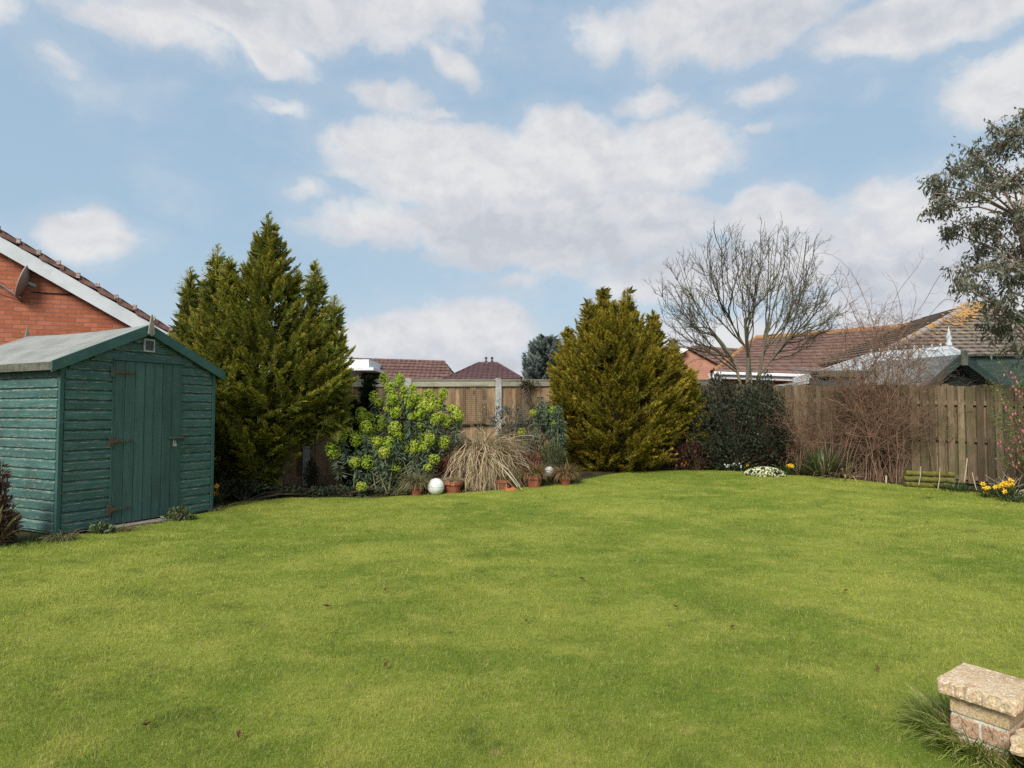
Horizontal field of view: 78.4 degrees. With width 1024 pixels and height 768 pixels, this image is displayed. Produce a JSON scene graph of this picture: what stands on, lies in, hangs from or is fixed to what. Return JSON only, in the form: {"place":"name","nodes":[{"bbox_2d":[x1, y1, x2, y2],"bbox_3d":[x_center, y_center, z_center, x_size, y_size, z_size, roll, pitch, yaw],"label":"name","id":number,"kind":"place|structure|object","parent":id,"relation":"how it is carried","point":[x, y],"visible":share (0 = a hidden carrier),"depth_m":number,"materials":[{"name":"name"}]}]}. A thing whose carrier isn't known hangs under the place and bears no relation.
{"place":"outdoors","nodes":[
{"label":"outdoors","id":0,"kind":"place"},
{"bbox_2d":[213,484,228,505],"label":"daffodil clump","id":1,"kind":"object","parent":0,"point":[215,494],"visible":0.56,"depth_m":8.67,"materials":[{"name":"plant"}]},
{"bbox_2d":[0,469,1023,767],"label":"lawn","id":2,"kind":"structure","parent":0,"point":[746,558],"depth_m":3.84,"materials":[{"name":"green plant"}]},
{"bbox_2d":[41,529,87,542],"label":"dry tuft","id":3,"kind":"object","parent":2,"relation":"on","point":[62,538],"visible":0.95,"depth_m":6.32,"materials":[{"name":"green plant"}]},
{"bbox_2d":[113,523,140,532],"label":"dry tuft","id":4,"kind":"object","parent":2,"relation":"on","point":[123,528],"visible":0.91,"depth_m":6.78,"materials":[{"name":"plant"}]},
{"bbox_2d":[160,505,197,521],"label":"garden weed","id":5,"kind":"object","parent":2,"relation":"on","point":[184,514],"visible":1,"depth_m":7.45,"materials":[{"name":"green plant"}]},
{"bbox_2d":[208,505,225,511],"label":"dry tuft","id":6,"kind":"object","parent":2,"relation":"on","point":[215,509],"visible":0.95,"depth_m":8.15,"materials":[{"name":"plant"}]},
{"bbox_2d":[410,486,422,495],"bbox_3d":[-1.440,1.612,9.488,0.203,0.149,0.203,0,-3,0],"label":"terracotta pot","id":7,"kind":"object","parent":2,"relation":"on","point":[418,490],"visible":0.7,"depth_m":9.42,"materials":[{"name":"ceramic"}]},
{"bbox_2d":[395,466,437,492],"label":"potted grass","id":8,"kind":"object","parent":7,"relation":"in","point":[413,480],"depth_m":9.42,"materials":[{"name":"green plant"}]},
{"bbox_2d":[427,478,443,494],"bbox_3d":[-1.151,1.552,9.491,0.257,0.256,0.257,0,-3,0],"label":"white globe","id":9,"kind":"object","parent":2,"relation":"on","point":[436,486],"visible":0.93,"depth_m":9.40,"materials":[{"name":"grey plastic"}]},
{"bbox_2d":[490,459,521,489],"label":"dead stalks","id":10,"kind":"object","parent":2,"relation":"on","point":[507,473],"visible":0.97,"depth_m":9.67,"materials":[{"name":"plant"}]},
{"bbox_2d":[505,487,515,490],"bbox_3d":[-0.024,1.613,9.643,0.179,0.067,0.050,0,-3,0],"label":"pot shard","id":11,"kind":"object","parent":2,"relation":"on","point":[510,489],"visible":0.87,"depth_m":9.63,"materials":[{"name":"orange ceramic"}]},
{"bbox_2d":[510,481,529,487],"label":"rough grass","id":12,"kind":"structure","parent":2,"relation":"on","point":[522,484],"depth_m":9.94,"materials":[{"name":"brown plant"}]},
{"bbox_2d":[525,476,542,487],"bbox_3d":[0.350,1.543,9.941,0.284,0.191,0.284,0,-3,0],"label":"terracotta pot","id":13,"kind":"object","parent":2,"relation":"on","point":[532,481],"visible":0.77,"depth_m":9.84,"materials":[{"name":"ceramic"}]},
{"bbox_2d":[515,459,555,482],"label":"potted grass","id":14,"kind":"object","parent":13,"relation":"in","point":[534,471],"depth_m":9.87,"materials":[{"name":"brown plant"}]},
{"bbox_2d":[522,478,555,485],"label":"rough grass","id":15,"kind":"structure","parent":2,"relation":"on","point":[545,483],"depth_m":10.10,"materials":[{"name":"green plant"}]},
{"bbox_2d":[541,476,559,482],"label":"rough grass","id":16,"kind":"structure","parent":2,"relation":"on","point":[551,481],"depth_m":10.31,"materials":[{"name":"plant"}]},
{"bbox_2d":[544,466,554,476],"bbox_3d":[0.609,1.442,10.296,0.180,0.180,0.181,0,-3,0],"label":"white globe","id":17,"kind":"object","parent":16,"relation":"on","point":[549,469],"visible":0.45,"depth_m":10.23,"materials":[{"name":"grey plastic"}]},
{"bbox_2d":[559,477,571,484],"bbox_3d":[0.855,1.556,10.091,0.216,0.141,0.216,0,-3,0],"label":"terracotta pot","id":18,"kind":"object","parent":2,"relation":"on","point":[566,481],"visible":0.67,"depth_m":10.02,"materials":[{"name":"ceramic"}]},
{"bbox_2d":[548,463,586,482],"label":"potted grass","id":19,"kind":"object","parent":18,"relation":"in","point":[566,472],"depth_m":10.01,"materials":[{"name":"brown plant"}]},
{"bbox_2d":[554,476,585,482],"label":"rough grass","id":20,"kind":"structure","parent":2,"relation":"on","point":[574,481],"depth_m":10.30,"materials":[{"name":"green plant"}]},
{"bbox_2d":[668,439,715,469],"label":"reddish shrub","id":21,"kind":"object","parent":2,"relation":"on","point":[700,460],"visible":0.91,"depth_m":11.77,"materials":[{"name":"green plant"}]},
{"bbox_2d":[742,467,787,476],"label":"primrose clump","id":22,"kind":"object","parent":2,"relation":"on","point":[765,470],"visible":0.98,"depth_m":10.95,"materials":[{"name":"beige plant"}]},
{"bbox_2d":[813,462,867,482],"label":"dead leaves","id":23,"kind":"object","parent":2,"relation":"on","point":[847,474],"visible":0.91,"depth_m":10.93,"materials":[{"name":"brown plant"}]},
{"bbox_2d":[881,665,993,757],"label":"long grass","id":24,"kind":"structure","parent":2,"relation":"on","point":[934,704],"depth_m":2.55,"materials":[{"name":"green plant"}]},
{"bbox_2d":[932,479,975,492],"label":"bulb leaves","id":25,"kind":"object","parent":2,"relation":"on","point":[960,488],"visible":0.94,"depth_m":9.80,"materials":[{"name":"green plant"}]},
{"bbox_2d":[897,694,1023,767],"bbox_3d":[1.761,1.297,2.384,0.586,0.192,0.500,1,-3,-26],"label":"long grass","id":26,"kind":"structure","parent":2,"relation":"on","point":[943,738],"depth_m":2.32,"materials":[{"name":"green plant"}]},
{"bbox_2d":[968,482,1000,497],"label":"daffodil clump","id":27,"kind":"object","parent":2,"relation":"on","point":[984,492],"visible":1,"depth_m":9.19,"materials":[{"name":"yellow plant"}]},
{"bbox_2d":[975,478,1023,498],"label":"daffodil clump","id":28,"kind":"object","parent":2,"relation":"on","point":[1008,486],"visible":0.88,"depth_m":9.07,"materials":[{"name":"yellow plant"}]},
{"bbox_2d":[995,491,1023,502],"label":"bulb leaves","id":29,"kind":"object","parent":2,"relation":"on","point":[1018,497],"visible":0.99,"depth_m":8.80,"materials":[{"name":"green plant"}]},
{"bbox_2d":[0,0,1023,378],"label":"sky","id":30,"kind":"structure","parent":0,"point":[460,175],"materials":[{"name":"blue"}]},
{"bbox_2d":[3,462,1023,545],"bbox_3d":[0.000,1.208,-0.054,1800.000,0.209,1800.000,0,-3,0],"label":"ground","id":31,"kind":"structure","parent":0,"point":[665,466],"depth_m":10.36,"materials":[{"name":"soil"}]},
{"bbox_2d":[0,461,24,545],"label":"purple brown shrub","id":32,"kind":"object","parent":31,"relation":"on","point":[5,501],"visible":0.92,"depth_m":6.15,"materials":[{"name":"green plant"}]},
{"bbox_2d":[0,502,27,541],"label":"spiky plant","id":33,"kind":"object","parent":31,"relation":"on","point":[10,522],"visible":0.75,"depth_m":6.05,"materials":[{"name":"green plant"}]},
{"bbox_2d":[0,529,59,547],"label":"ground weeds","id":34,"kind":"object","parent":31,"relation":"on","point":[37,536],"visible":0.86,"depth_m":6.24,"materials":[{"name":"green plant"}]},
{"bbox_2d":[0,226,177,344],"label":"brick bungalow","id":35,"kind":"object","parent":31,"relation":"on","point":[88,306],"visible":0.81,"depth_m":10.74,"materials":[{"name":"orange brick"}]},
{"bbox_2d":[0,265,74,302],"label":"satellite dish","id":36,"kind":"object","parent":35,"relation":"attached to","point":[23,282],"visible":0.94,"depth_m":10.54,"materials":[{"name":"metal"}]},
{"bbox_2d":[88,520,117,533],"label":"garden weed","id":37,"kind":"object","parent":31,"relation":"on","point":[104,528],"visible":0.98,"depth_m":6.65,"materials":[{"name":"green plant"}]},
{"bbox_2d":[0,314,224,536],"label":"garden shed","id":38,"kind":"structure","parent":31,"relation":"on","point":[115,427],"depth_m":7.07,"materials":[{"name":"green paint"}]},
{"bbox_2d":[107,360,184,523],"bbox_3d":[-4.287,0.666,7.410,0.064,1.835,0.915,-1,-3,26],"label":"door","id":39,"kind":"structure","parent":38,"relation":"in","point":[145,440],"depth_m":7.37,"materials":[{"name":"green paint"}]},
{"bbox_2d":[113,517,170,528],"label":"paving slab","id":40,"kind":"structure","parent":31,"relation":"on","point":[146,522],"depth_m":7.23,"materials":[{"name":"grey concrete"}]},
{"bbox_2d":[167,211,358,498],"bbox_3d":[-3.896,-0.421,9.752,2.796,4.627,2.655,2,-3,-35],"label":"golden conifer","id":41,"kind":"object","parent":31,"relation":"on","point":[302,370],"visible":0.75,"depth_m":9.48,"materials":[{"name":"green plant"}]},
{"bbox_2d":[214,476,333,501],"bbox_3d":[-3.638,1.542,9.453,1.842,0.384,0.819,2,-3,-33],"label":"ground ivy","id":42,"kind":"object","parent":31,"relation":"on","point":[257,485],"visible":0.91,"depth_m":9.25,"materials":[{"name":"green plant"}]},
{"bbox_2d":[302,457,320,489],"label":"leafy shrub","id":43,"kind":"object","parent":31,"relation":"on","point":[312,473],"visible":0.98,"depth_m":10.51,"materials":[{"name":"green plant"}]},
{"bbox_2d":[309,484,398,496],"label":"ground ivy","id":44,"kind":"object","parent":31,"relation":"on","point":[343,490],"visible":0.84,"depth_m":9.64,"materials":[{"name":"green plant"}]},
{"bbox_2d":[337,374,384,486],"bbox_3d":[-2.515,0.880,10.669,0.976,2.115,0.712,0,-3,0],"label":"slim conifer","id":45,"kind":"object","parent":31,"relation":"on","point":[367,389],"visible":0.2,"depth_m":10.65,"materials":[{"name":"green plant"}]},
{"bbox_2d":[324,372,463,496],"bbox_3d":[-1.838,0.897,9.999,2.168,2.241,1.084,0,-3,0],"label":"euphorbia","id":46,"kind":"object","parent":31,"relation":"on","point":[397,450],"visible":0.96,"depth_m":9.91,"materials":[{"name":"green plant"}]},
{"bbox_2d":[387,486,411,494],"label":"rough grass","id":47,"kind":"structure","parent":31,"relation":"on","point":[403,492],"depth_m":9.65,"materials":[{"name":"green plant"}]},
{"bbox_2d":[346,358,453,378],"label":"bungalow","id":48,"kind":"object","parent":31,"relation":"on","point":[413,369],"visible":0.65,"depth_m":40.63,"materials":[{"name":"brown tile"}]},
{"bbox_2d":[422,488,446,494],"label":"rough grass","id":49,"kind":"structure","parent":31,"relation":"on","point":[426,491],"depth_m":9.55,"materials":[{"name":"green plant"}]},
{"bbox_2d":[421,451,468,490],"bbox_3d":[-1.020,1.367,9.986,0.901,0.661,0.623,0,-3,0],"label":"crimson plant","id":50,"kind":"object","parent":31,"relation":"on","point":[444,469],"visible":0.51,"depth_m":9.86,"materials":[{"name":"brown plant"}]},
{"bbox_2d":[443,481,462,492],"bbox_3d":[-0.914,1.586,9.689,0.329,0.178,0.329,0,-3,0],"label":"terracotta pot","id":51,"kind":"object","parent":31,"relation":"on","point":[452,487],"visible":0.81,"depth_m":9.57,"materials":[{"name":"ceramic"}]},
{"bbox_2d":[438,474,464,483],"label":"potted grass","id":52,"kind":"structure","parent":51,"relation":"in","point":[452,479],"depth_m":9.63,"materials":[{"name":"beige plant"}]},
{"bbox_2d":[214,378,720,485],"bbox_3d":[-1.127,0.845,12.193,12.835,2.153,0.116,1,-3,-21],"label":"wooden fence","id":53,"kind":"object","parent":31,"relation":"on","point":[506,390],"visible":0.17,"depth_m":12.28,"materials":[{"name":"wood"}]},
{"bbox_2d":[462,385,485,423],"bbox_3d":[-0.743,0.404,12.292,0.502,0.763,0.012,1,-3,-21],"label":"trellis","id":54,"kind":"object","parent":53,"relation":"attached to","point":[467,401],"visible":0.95,"depth_m":12.29,"materials":[{"name":"wood"}]},
{"bbox_2d":[473,390,490,434],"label":"climbing plant","id":55,"kind":"object","parent":54,"relation":"attached to","point":[487,395],"visible":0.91,"depth_m":12.30,"materials":[{"name":"green plant"}]},
{"bbox_2d":[515,385,536,422],"bbox_3d":[0.290,0.428,12.696,0.481,0.817,0.012,1,-3,-21],"label":"trellis","id":56,"kind":"object","parent":53,"relation":"attached to","point":[530,391],"visible":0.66,"depth_m":12.69,"materials":[{"name":"wood"}]},
{"bbox_2d":[516,378,541,452],"bbox_3d":[0.378,0.687,12.662,0.697,1.634,0.200,1,-3,-26],"label":"climbing plant","id":57,"kind":"object","parent":53,"relation":"attached to","point":[527,382],"visible":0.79,"depth_m":12.66,"materials":[{"name":"grey plant"}]},
{"bbox_2d":[460,484,484,491],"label":"rough grass","id":58,"kind":"structure","parent":31,"relation":"on","point":[464,489],"depth_m":9.74,"materials":[{"name":"plant"}]},
{"bbox_2d":[442,357,522,378],"bbox_3d":[-1.657,0.673,40.235,5.165,4.820,9.621,0,-3,0],"label":"bungalow","id":59,"kind":"object","parent":31,"relation":"on","point":[486,370],"visible":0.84,"depth_m":37.19,"materials":[{"name":"tile"}]},
{"bbox_2d":[433,406,546,491],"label":"tussock grass","id":60,"kind":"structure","parent":31,"relation":"on","point":[482,469],"depth_m":9.93,"materials":[{"name":"beige plant"}]},
{"bbox_2d":[495,480,511,489],"bbox_3d":[-0.133,1.574,9.840,0.264,0.155,0.263,0,-3,0],"label":"terracotta pot","id":61,"kind":"object","parent":31,"relation":"on","point":[503,482],"visible":0.74,"depth_m":9.74,"materials":[{"name":"ceramic"}]},
{"bbox_2d":[491,471,514,481],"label":"potted grass","id":62,"kind":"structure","parent":61,"relation":"in","point":[505,477],"depth_m":9.78,"materials":[{"name":"brown plant"}]},
{"bbox_2d":[483,399,531,458],"bbox_3d":[-0.067,0.969,11.447,0.900,1.401,0.686,1,-3,-18],"label":"blue grey shrub","id":63,"kind":"object","parent":31,"relation":"on","point":[505,408],"visible":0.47,"depth_m":11.43,"materials":[{"name":"green plant"}]},
{"bbox_2d":[513,451,541,481],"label":"crimson plant","id":64,"kind":"object","parent":31,"relation":"on","point":[532,456],"visible":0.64,"depth_m":10.20,"materials":[{"name":"brown plant"}]},
{"bbox_2d":[516,415,545,466],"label":"twiggy shrub","id":65,"kind":"object","parent":31,"relation":"on","point":[534,445],"visible":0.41,"depth_m":11.35,"materials":[{"name":"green plant"}]},
{"bbox_2d":[520,333,561,378],"bbox_3d":[1.082,0.419,18.887,2.054,3.952,1.723,0,-3,0],"label":"blue conifer","id":66,"kind":"object","parent":31,"relation":"on","point":[536,359],"visible":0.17,"depth_m":18.73,"materials":[{"name":"green plant"}]},
{"bbox_2d":[518,397,568,476],"bbox_3d":[0.567,0.928,11.119,0.971,1.423,0.643,0,-3,0],"label":"euphorbia","id":67,"kind":"object","parent":31,"relation":"on","point":[552,426],"visible":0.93,"depth_m":11.03,"materials":[{"name":"green plant"}]},
{"bbox_2d":[538,441,567,479],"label":"feathery bush","id":68,"kind":"object","parent":31,"relation":"on","point":[555,461],"visible":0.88,"depth_m":10.51,"materials":[{"name":"green plant"}]},
{"bbox_2d":[539,286,713,472],"bbox_3d":[2.238,-0.037,12.077,3.544,3.871,2.559,0,-3,0],"label":"golden conifer","id":69,"kind":"object","parent":31,"relation":"on","point":[620,367],"visible":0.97,"depth_m":11.80,"materials":[{"name":"green plant"}]},
{"bbox_2d":[704,463,727,469],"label":"bulb leaves","id":70,"kind":"object","parent":31,"relation":"on","point":[716,466],"visible":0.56,"depth_m":11.72,"materials":[{"name":"green plant"}]},
{"bbox_2d":[724,463,741,470],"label":"snowdrop clump","id":71,"kind":"object","parent":31,"relation":"on","point":[733,466],"visible":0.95,"depth_m":11.59,"materials":[{"name":"white plant"}]},
{"bbox_2d":[722,460,744,469],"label":"bulb leaves","id":72,"kind":"object","parent":31,"relation":"on","point":[731,468],"visible":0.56,"depth_m":11.75,"materials":[{"name":"green plant"}]},
{"bbox_2d":[680,368,801,470],"bbox_3d":[4.312,0.670,12.158,2.204,2.031,1.551,0,-3,0],"label":"dark evergreen shrub","id":73,"kind":"object","parent":31,"relation":"on","point":[726,442],"visible":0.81,"depth_m":11.92,"materials":[{"name":"green plant"}]},
{"bbox_2d":[737,463,755,469],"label":"daffodil clump","id":74,"kind":"object","parent":31,"relation":"on","point":[742,468],"visible":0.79,"depth_m":11.64,"materials":[{"name":"green plant"}]},
{"bbox_2d":[643,211,860,463],"bbox_3d":[4.633,-0.894,12.556,4.461,5.384,2.876,0,-3,0],"label":"bare tree","id":75,"kind":"object","parent":31,"relation":"on","point":[750,318],"visible":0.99,"depth_m":12.40,"materials":[{"name":"brown plant"}]},
{"bbox_2d":[744,447,789,468],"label":"reddish shrub","id":76,"kind":"object","parent":31,"relation":"on","point":[776,457],"visible":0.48,"depth_m":11.71,"materials":[{"name":"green plant"}]},
{"bbox_2d":[772,462,804,474],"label":"daffodil clump","id":77,"kind":"object","parent":31,"relation":"on","point":[789,468],"visible":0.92,"depth_m":11.28,"materials":[{"name":"yellow plant"}]},
{"bbox_2d":[680,323,910,423],"bbox_3d":[9.557,0.054,22.362,11.848,4.473,9.369,0,-3,0],"label":"bungalow","id":78,"kind":"object","parent":31,"relation":"on","point":[710,362],"visible":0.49,"depth_m":20.57,"materials":[{"name":"red tile"}]},
{"bbox_2d":[759,378,838,475],"bbox_3d":[5.231,0.768,11.534,1.496,1.879,0.973,0,-3,0],"label":"twiggy shrub","id":79,"kind":"object","parent":31,"relation":"on","point":[797,429],"visible":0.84,"depth_m":11.55,"materials":[{"name":"brown plant"}]},
{"bbox_2d":[793,372,816,385],"bbox_3d":[6.759,0.851,14.977,0.595,2.227,1.200,0,-3,0],"label":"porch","id":80,"kind":"object","parent":31,"relation":"on","point":[799,380],"visible":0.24,"depth_m":14.42,"materials":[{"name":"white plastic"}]},
{"bbox_2d":[789,438,866,476],"bbox_3d":[5.597,1.313,11.298,1.563,0.666,1.492,0,-3,0],"label":"strap leaved plant","id":81,"kind":"object","parent":31,"relation":"on","point":[815,465],"visible":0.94,"depth_m":11.14,"materials":[{"name":"green plant"}]},
{"bbox_2d":[791,369,873,386],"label":"garden shed","id":82,"kind":"structure","parent":31,"relation":"on","point":[823,380],"depth_m":14.03,"materials":[{"name":"grey paint"}]},
{"bbox_2d":[699,382,1023,486],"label":"paling fence","id":83,"kind":"object","parent":31,"relation":"on","point":[974,444],"visible":0.28,"depth_m":10.77,"materials":[{"name":"brown wood"}]},
{"bbox_2d":[778,326,960,385],"bbox_3d":[9.055,0.284,15.933,4.325,3.444,3.140,0,-3,0],"label":"conservatory","id":84,"kind":"object","parent":31,"relation":"on","point":[950,350],"visible":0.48,"depth_m":15.63,"materials":[{"name":"white plastic"}]},
{"bbox_2d":[774,240,994,482],"bbox_3d":[6.627,-0.517,11.266,3.827,4.546,2.152,0,-3,0],"label":"twiggy shrub","id":85,"kind":"object","parent":31,"relation":"on","point":[869,417],"visible":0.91,"depth_m":11.17,"materials":[{"name":"brown plant"}]},
{"bbox_2d":[815,300,1023,365],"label":"bungalow","id":86,"kind":"object","parent":31,"relation":"on","point":[961,335],"visible":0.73,"depth_m":18.37,"materials":[{"name":"brown tile"}]},
{"bbox_2d":[902,466,954,489],"bbox_3d":[6.777,1.509,10.136,0.739,0.376,0.402,0,-3,0],"label":"log stack","id":87,"kind":"object","parent":31,"relation":"on","point":[920,477],"visible":0.94,"depth_m":10.19,"materials":[{"name":"green wood"}]},
{"bbox_2d":[856,350,1003,465],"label":"garden shed","id":88,"kind":"structure","parent":31,"relation":"on","point":[967,368],"depth_m":12.52,"materials":[{"name":"fabric"}]},
{"bbox_2d":[915,107,1023,370],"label":"eucalyptus tree","id":89,"kind":"object","parent":31,"relation":"on","point":[1004,328],"visible":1,"depth_m":10.01,"materials":[{"name":"green plant"}]},
{"bbox_2d":[937,663,1023,766],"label":"brick wall","id":90,"kind":"structure","parent":31,"relation":"on","point":[981,699],"depth_m":2.34,"materials":[{"name":"stone"}]},
{"bbox_2d":[968,354,1023,469],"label":"garden shed","id":91,"kind":"structure","parent":31,"relation":"on","point":[993,363],"depth_m":13.21,"materials":[{"name":"green paint"}]},
{"bbox_2d":[982,354,1023,474],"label":"flowering currant","id":92,"kind":"object","parent":31,"relation":"on","point":[1021,449],"visible":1,"depth_m":9.26,"materials":[{"name":"plant"}]},
{"bbox_2d":[985,471,1023,495],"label":"dead stalks","id":93,"kind":"object","parent":31,"relation":"on","point":[1009,481],"visible":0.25,"depth_m":9.44,"materials":[{"name":"plant"}]},
{"bbox_2d":[675,451,715,469],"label":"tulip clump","id":94,"kind":"object","parent":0,"point":[694,466],"visible":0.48,"depth_m":11.82,"materials":[{"name":"green plant"}]}
]}

